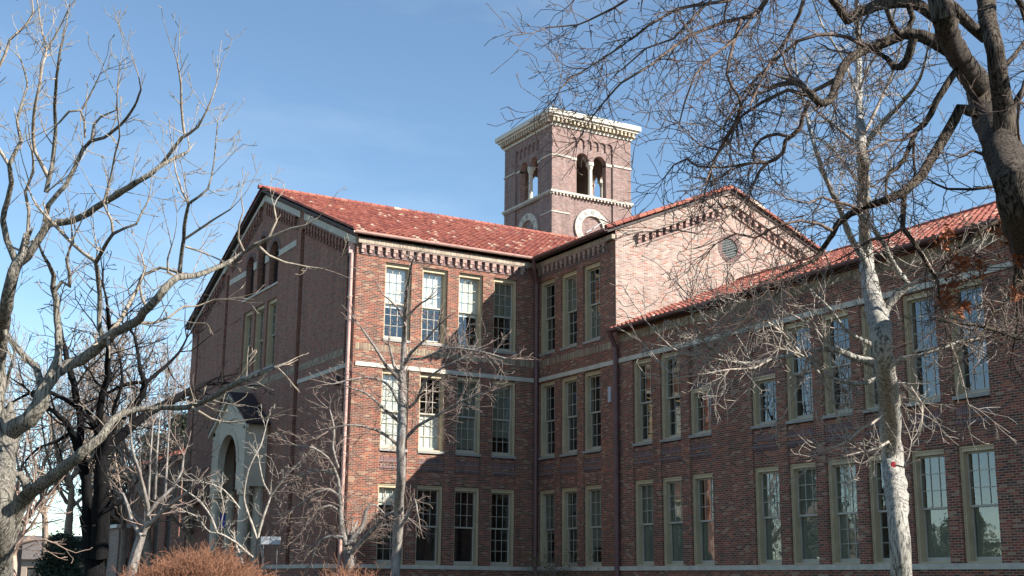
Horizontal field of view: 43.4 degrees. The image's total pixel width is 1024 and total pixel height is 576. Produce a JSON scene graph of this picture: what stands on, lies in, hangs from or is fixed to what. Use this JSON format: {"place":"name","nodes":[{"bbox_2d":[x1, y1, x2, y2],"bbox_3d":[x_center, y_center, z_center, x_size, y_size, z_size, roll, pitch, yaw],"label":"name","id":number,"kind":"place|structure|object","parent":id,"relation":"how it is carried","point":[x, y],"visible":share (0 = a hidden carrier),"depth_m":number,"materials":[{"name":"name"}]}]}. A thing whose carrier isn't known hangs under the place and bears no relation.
{"place":"outdoors","nodes":[
{"label":"outdoors","id":0,"kind":"place"},
{"bbox_2d":[158,411,186,455],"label":"conifer","id":1,"kind":"object","parent":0,"point":[184,422],"visible":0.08,"depth_m":117.18,"materials":[{"name":"green plant"}]},
{"bbox_2d":[0,0,1023,535],"label":"sky","id":2,"kind":"structure","parent":0,"point":[393,103],"materials":[{"name":"blue"}]},
{"label":"ground","id":3,"kind":"structure","parent":0,"visible":0},
{"bbox_2d":[4,386,56,501],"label":"background tree","id":4,"kind":"object","parent":3,"relation":"on","point":[24,436],"visible":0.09,"depth_m":75.79,"materials":[{"name":"brown plant"}]},
{"bbox_2d":[7,385,77,575],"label":"background tree","id":5,"kind":"object","parent":3,"relation":"on","point":[19,553],"visible":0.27,"depth_m":70.82,"materials":[{"name":"brown plant"}]},
{"bbox_2d":[21,535,82,575],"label":"distant house","id":6,"kind":"structure","parent":3,"relation":"on","point":[28,557],"depth_m":114.96,"materials":[{"name":"beige"}]},
{"bbox_2d":[27,567,37,575],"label":"window","id":7,"kind":"structure","parent":6,"relation":"in","point":[28,568],"depth_m":114.74,"materials":[{"name":"grey glass"}]},
{"bbox_2d":[13,422,92,575],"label":"forked tree","id":8,"kind":"object","parent":3,"relation":"on","point":[24,531],"visible":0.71,"depth_m":34.86,"materials":[{"name":"brown plant"}]},
{"bbox_2d":[30,528,84,575],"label":"bush","id":9,"kind":"object","parent":3,"relation":"on","point":[52,565],"visible":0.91,"depth_m":59.75,"materials":[{"name":"green plant"}]},
{"bbox_2d":[4,321,128,558],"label":"background tree","id":10,"kind":"object","parent":3,"relation":"on","point":[45,530],"visible":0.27,"depth_m":84.81,"materials":[{"name":"beige plant"}]},
{"bbox_2d":[8,341,171,536],"bbox_3d":[-20.802,8.611,61.950,7.627,13.714,12.026,8,-15,-29],"label":"background tree","id":11,"kind":"object","parent":3,"relation":"on","point":[68,524],"visible":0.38,"depth_m":63.10,"materials":[{"name":"beige plant"}]},
{"bbox_2d":[17,300,183,572],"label":"background tree","id":12,"kind":"object","parent":3,"relation":"on","point":[125,345],"visible":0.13,"depth_m":99.15,"materials":[{"name":"beige plant"}]},
{"bbox_2d":[74,411,129,571],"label":"conifer","id":13,"kind":"object","parent":3,"relation":"on","point":[112,522],"visible":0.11,"depth_m":98.50,"materials":[{"name":"green plant"}]},
{"bbox_2d":[33,353,190,575],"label":"background tree","id":14,"kind":"object","parent":3,"relation":"on","point":[123,548],"visible":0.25,"depth_m":89.23,"materials":[{"name":"beige plant"}]},
{"bbox_2d":[106,524,130,575],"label":"sunlit porch block","id":15,"kind":"structure","parent":3,"relation":"on","point":[114,543],"depth_m":93.29,"materials":[{"name":"concrete"}]},
{"bbox_2d":[4,239,274,575],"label":"dark tree","id":16,"kind":"object","parent":3,"relation":"on","point":[94,517],"visible":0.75,"depth_m":47.88,"materials":[{"name":"black plant"}]},
{"bbox_2d":[125,433,165,495],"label":"conifer","id":17,"kind":"object","parent":3,"relation":"on","point":[148,448],"visible":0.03,"depth_m":121.90,"materials":[{"name":"green plant"}]},
{"bbox_2d":[104,337,190,493],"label":"background tree","id":18,"kind":"object","parent":3,"relation":"on","point":[178,412],"visible":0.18,"depth_m":94.69,"materials":[{"name":"beige plant"}]},
{"bbox_2d":[73,364,228,574],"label":"background tree","id":19,"kind":"object","parent":3,"relation":"on","point":[147,547],"visible":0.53,"depth_m":61.98,"materials":[{"name":"beige plant"}]},
{"bbox_2d":[120,449,184,575],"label":"brick annex","id":20,"kind":"object","parent":3,"relation":"on","point":[161,538],"visible":0.06,"depth_m":86.07,"materials":[{"name":"brick"}]},
{"bbox_2d":[132,521,136,547],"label":"window","id":21,"kind":"structure","parent":20,"relation":"in","point":[134,533],"depth_m":92.67,"materials":[{"name":"black glass"}]},
{"bbox_2d":[154,519,158,553],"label":"window","id":22,"kind":"structure","parent":20,"relation":"in","point":[156,529],"depth_m":87.46,"materials":[{"name":"black glass"}]},
{"bbox_2d":[166,516,170,552],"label":"window","id":23,"kind":"structure","parent":20,"relation":"in","point":[169,522],"depth_m":84.93,"materials":[{"name":"black glass"}]},
{"bbox_2d":[104,378,220,575],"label":"slim tree","id":24,"kind":"object","parent":3,"relation":"on","point":[137,548],"visible":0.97,"depth_m":44.14,"materials":[{"name":"grey plant"}]},
{"bbox_2d":[131,434,211,553],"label":"background tree","id":25,"kind":"object","parent":3,"relation":"on","point":[189,535],"visible":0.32,"depth_m":65.38,"materials":[{"name":"beige plant"}]},
{"bbox_2d":[0,0,384,575],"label":"bare tree","id":26,"kind":"object","parent":3,"relation":"on","point":[13,428],"visible":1,"depth_m":23.85,"materials":[{"name":"grey plant"}]},
{"bbox_2d":[111,533,285,575],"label":"russet hedge","id":27,"kind":"object","parent":3,"relation":"on","point":[196,564],"visible":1,"depth_m":42.42,"materials":[{"name":"brown plant"}]},
{"bbox_2d":[217,512,225,555],"bbox_3d":[-12.634,11.920,55.594,0.260,4.446,0.055,1,-13,-2],"label":"blue banner","id":28,"kind":"object","parent":3,"relation":"on","point":[223,521],"visible":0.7,"depth_m":55.98,"materials":[{"name":"fabric"}]},
{"bbox_2d":[151,403,322,575],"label":"white stemmed shrub","id":29,"kind":"object","parent":3,"relation":"on","point":[258,532],"visible":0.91,"depth_m":49.66,"materials":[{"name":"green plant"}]},
{"bbox_2d":[261,536,280,574],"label":"sign","id":30,"kind":"object","parent":3,"relation":"on","point":[274,540],"visible":0.89,"depth_m":46.97,"materials":[{"name":"white metal"}]},
{"bbox_2d":[300,553,391,575],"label":"russet hedge","id":31,"kind":"object","parent":3,"relation":"on","point":[347,573],"visible":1,"depth_m":42.64,"materials":[{"name":"brown plant"}]},
{"bbox_2d":[257,390,440,575],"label":"arching tree","id":32,"kind":"object","parent":3,"relation":"on","point":[348,538],"visible":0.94,"depth_m":46.23,"materials":[{"name":"grey plant"}]},
{"bbox_2d":[294,246,540,575],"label":"young tree","id":33,"kind":"object","parent":3,"relation":"on","point":[400,519],"visible":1,"depth_m":43.45,"materials":[{"name":"grey plant"}]},
{"bbox_2d":[498,544,602,575],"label":"yellow green shrub","id":34,"kind":"object","parent":3,"relation":"on","point":[549,572],"visible":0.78,"depth_m":50.04,"materials":[{"name":"grey plant"}]},
{"bbox_2d":[495,107,640,236],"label":"clock tower","id":35,"kind":"structure","parent":3,"relation":"on","point":[570,204],"depth_m":87.97,"materials":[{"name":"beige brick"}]},
{"bbox_2d":[178,184,1023,575],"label":"school building","id":36,"kind":"structure","parent":3,"relation":"on","point":[586,436],"depth_m":50.75,"materials":[{"name":"brick"}]},
{"bbox_2d":[234,486,253,549],"bbox_3d":[-12.112,10.315,59.219,0.390,3.400,2.500,8,-15,-29],"label":"entrance door","id":37,"kind":"structure","parent":36,"relation":"in","point":[250,487],"depth_m":59.27,"materials":[{"name":"brown wood"}]},
{"bbox_2d":[239,311,252,378],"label":"window","id":38,"kind":"structure","parent":36,"relation":"in","point":[248,317],"depth_m":62.69,"materials":[{"name":"green paint"}]},
{"bbox_2d":[251,305,263,374],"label":"window","id":39,"kind":"structure","parent":36,"relation":"in","point":[259,317],"depth_m":61.22,"materials":[{"name":"green paint"}]},
{"bbox_2d":[263,298,276,369],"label":"window","id":40,"kind":"structure","parent":36,"relation":"in","point":[272,304],"depth_m":59.76,"materials":[{"name":"green paint"}]},
{"bbox_2d":[376,483,404,564],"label":"window","id":41,"kind":"structure","parent":36,"relation":"in","point":[389,489],"depth_m":50.08,"materials":[{"name":"green paint"}]},
{"bbox_2d":[379,369,407,451],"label":"window","id":42,"kind":"structure","parent":36,"relation":"in","point":[393,407],"depth_m":50.98,"materials":[{"name":"glass"}]},
{"bbox_2d":[383,263,410,342],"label":"window","id":43,"kind":"structure","parent":36,"relation":"in","point":[396,275],"depth_m":52.11,"materials":[{"name":"white glass"}]},
{"bbox_2d":[415,485,441,564],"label":"window","id":44,"kind":"structure","parent":36,"relation":"in","point":[437,558],"depth_m":50.90,"materials":[{"name":"green paint"}]},
{"bbox_2d":[418,373,444,454],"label":"window","id":45,"kind":"structure","parent":36,"relation":"in","point":[428,442],"depth_m":51.74,"materials":[{"name":"green paint"}]},
{"bbox_2d":[421,268,446,346],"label":"window","id":46,"kind":"structure","parent":36,"relation":"in","point":[431,277],"depth_m":52.93,"materials":[{"name":"green paint"}]},
{"bbox_2d":[453,487,478,565],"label":"window","id":47,"kind":"structure","parent":36,"relation":"in","point":[475,491],"depth_m":51.69,"materials":[{"name":"green paint"}]},
{"bbox_2d":[455,377,480,456],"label":"window","id":48,"kind":"structure","parent":36,"relation":"in","point":[468,431],"depth_m":52.65,"materials":[{"name":"grey glass"}]},
{"bbox_2d":[458,273,482,350],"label":"window","id":49,"kind":"structure","parent":36,"relation":"in","point":[470,286],"depth_m":53.72,"materials":[{"name":"white glass"}]},
{"bbox_2d":[490,489,513,565],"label":"window","id":50,"kind":"structure","parent":36,"relation":"in","point":[510,530],"depth_m":52.47,"materials":[{"name":"green paint"}]},
{"bbox_2d":[491,380,515,459],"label":"window","id":51,"kind":"structure","parent":36,"relation":"in","point":[503,409],"depth_m":53.50,"materials":[{"name":"grey glass"}]},
{"bbox_2d":[493,278,516,354],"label":"window","id":52,"kind":"structure","parent":36,"relation":"in","point":[504,290],"depth_m":54.52,"materials":[{"name":"green paint"}]},
{"bbox_2d":[538,381,554,459],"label":"window","id":53,"kind":"structure","parent":36,"relation":"in","point":[545,455],"depth_m":53.72,"materials":[{"name":"green paint"}]},
{"bbox_2d":[538,278,554,356],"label":"window","id":54,"kind":"structure","parent":36,"relation":"in","point":[545,286],"depth_m":54.73,"materials":[{"name":"green paint"}]},
{"bbox_2d":[540,490,553,566],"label":"window","id":55,"kind":"structure","parent":36,"relation":"in","point":[546,496],"depth_m":52.79,"materials":[{"name":"green paint"}]},
{"bbox_2d":[559,375,576,456],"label":"window","id":56,"kind":"structure","parent":36,"relation":"in","point":[566,382],"depth_m":52.29,"materials":[{"name":"green paint"}]},
{"bbox_2d":[560,270,576,350],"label":"window","id":57,"kind":"structure","parent":36,"relation":"in","point":[570,279],"depth_m":53.27,"materials":[{"name":"green paint"}]},
{"bbox_2d":[562,487,576,566],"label":"window","id":58,"kind":"structure","parent":36,"relation":"in","point":[566,492],"depth_m":51.33,"materials":[{"name":"green paint"}]},
{"bbox_2d":[582,370,600,453],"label":"window","id":59,"kind":"structure","parent":36,"relation":"in","point":[589,377],"depth_m":50.85,"materials":[{"name":"green paint"}]},
{"bbox_2d":[582,262,600,344],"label":"window","id":60,"kind":"structure","parent":36,"relation":"in","point":[592,332],"depth_m":51.75,"materials":[{"name":"green paint"}]},
{"bbox_2d":[585,485,601,565],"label":"window","id":61,"kind":"structure","parent":36,"relation":"in","point":[592,493],"depth_m":49.86,"materials":[{"name":"grey glass"}]},
{"bbox_2d":[632,358,652,446],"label":"window","id":62,"kind":"structure","parent":36,"relation":"in","point":[640,441],"depth_m":47.97,"materials":[{"name":"green paint"}]},
{"bbox_2d":[636,479,653,565],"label":"window","id":63,"kind":"structure","parent":36,"relation":"in","point":[644,488],"depth_m":46.95,"materials":[{"name":"glass"}]},
{"bbox_2d":[660,352,680,442],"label":"window","id":64,"kind":"structure","parent":36,"relation":"in","point":[668,437],"depth_m":46.50,"materials":[{"name":"green paint"}]},
{"bbox_2d":[663,476,682,565],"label":"window","id":65,"kind":"structure","parent":36,"relation":"in","point":[672,486],"depth_m":45.51,"materials":[{"name":"glass"}]},
{"bbox_2d":[689,386,711,438],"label":"window","id":66,"kind":"structure","parent":36,"relation":"in","point":[695,402],"depth_m":44.93,"materials":[{"name":"green paint"}]},
{"bbox_2d":[693,473,714,565],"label":"window","id":67,"kind":"structure","parent":36,"relation":"in","point":[703,529],"depth_m":44.05,"materials":[{"name":"green paint"}]},
{"bbox_2d":[750,373,775,429],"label":"window","id":68,"kind":"structure","parent":36,"relation":"in","point":[757,409],"depth_m":42.13,"materials":[{"name":"green paint"}]},
{"bbox_2d":[755,466,781,564],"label":"window","id":69,"kind":"structure","parent":36,"relation":"in","point":[767,478],"depth_m":41.25,"materials":[{"name":"glass"}]},
{"bbox_2d":[785,320,813,424],"bbox_3d":[9.162,2.653,40.535,0.475,3.206,1.260,8,-15,-29],"label":"window","id":70,"kind":"structure","parent":36,"relation":"in","point":[793,415],"depth_m":40.81,"materials":[{"name":"green paint"}]},
{"bbox_2d":[790,462,818,564],"bbox_3d":[9.168,6.943,39.586,0.355,3.072,1.212,8,-15,-29],"label":"window","id":71,"kind":"structure","parent":36,"relation":"in","point":[803,490],"depth_m":39.83,"materials":[{"name":"glass"}]},
{"bbox_2d":[822,310,852,418],"bbox_3d":[9.995,2.339,39.122,0.475,3.206,1.260,8,-15,-29],"label":"window","id":72,"kind":"structure","parent":36,"relation":"in","point":[830,415],"depth_m":39.38,"materials":[{"name":"grey glass"}]},
{"bbox_2d":[828,458,859,563],"bbox_3d":[10.001,6.629,38.173,0.355,3.072,1.212,8,-15,-29],"label":"window","id":73,"kind":"structure","parent":36,"relation":"in","point":[842,492],"depth_m":38.41,"materials":[{"name":"glass"}]},
{"bbox_2d":[861,306,877,413],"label":"window","id":74,"kind":"structure","parent":36,"relation":"in","point":[871,406],"depth_m":38.06,"materials":[{"name":"green paint"}]},
{"bbox_2d":[868,455,889,563],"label":"window","id":75,"kind":"structure","parent":36,"relation":"in","point":[875,486],"depth_m":37.15,"materials":[{"name":"green paint"}]},
{"bbox_2d":[903,290,940,407],"bbox_3d":[11.661,1.712,36.296,0.475,3.206,1.260,8,-15,-29],"label":"window","id":76,"kind":"structure","parent":36,"relation":"in","point":[908,304],"depth_m":36.65,"materials":[{"name":"green paint"}]},
{"bbox_2d":[912,449,950,563],"bbox_3d":[11.668,6.001,35.348,0.355,3.072,1.212,8,-15,-29],"label":"window","id":77,"kind":"structure","parent":36,"relation":"in","point":[932,527],"depth_m":35.53,"materials":[{"name":"green paint"}]},
{"bbox_2d":[948,278,990,400],"bbox_3d":[12.494,1.398,34.883,0.475,3.206,1.260,8,-15,-29],"label":"window","id":78,"kind":"structure","parent":36,"relation":"in","point":[982,392],"depth_m":35.08,"materials":[{"name":"green paint"}]},
{"bbox_2d":[959,443,1001,562],"bbox_3d":[12.501,5.688,33.935,0.355,3.072,1.212,8,-15,-29],"label":"window","id":79,"kind":"structure","parent":36,"relation":"in","point":[981,522],"depth_m":34.13,"materials":[{"name":"glass"}]},
{"bbox_2d":[484,0,1023,401],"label":"overhanging tree","id":80,"kind":"object","parent":3,"relation":"on","point":[991,107],"visible":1,"depth_m":17.53,"materials":[{"name":"brown plant"}]},
{"bbox_2d":[592,0,1020,575],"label":"white barked tree","id":81,"kind":"object","parent":3,"relation":"on","point":[883,363],"visible":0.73,"depth_m":21.30,"materials":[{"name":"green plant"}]}
]}

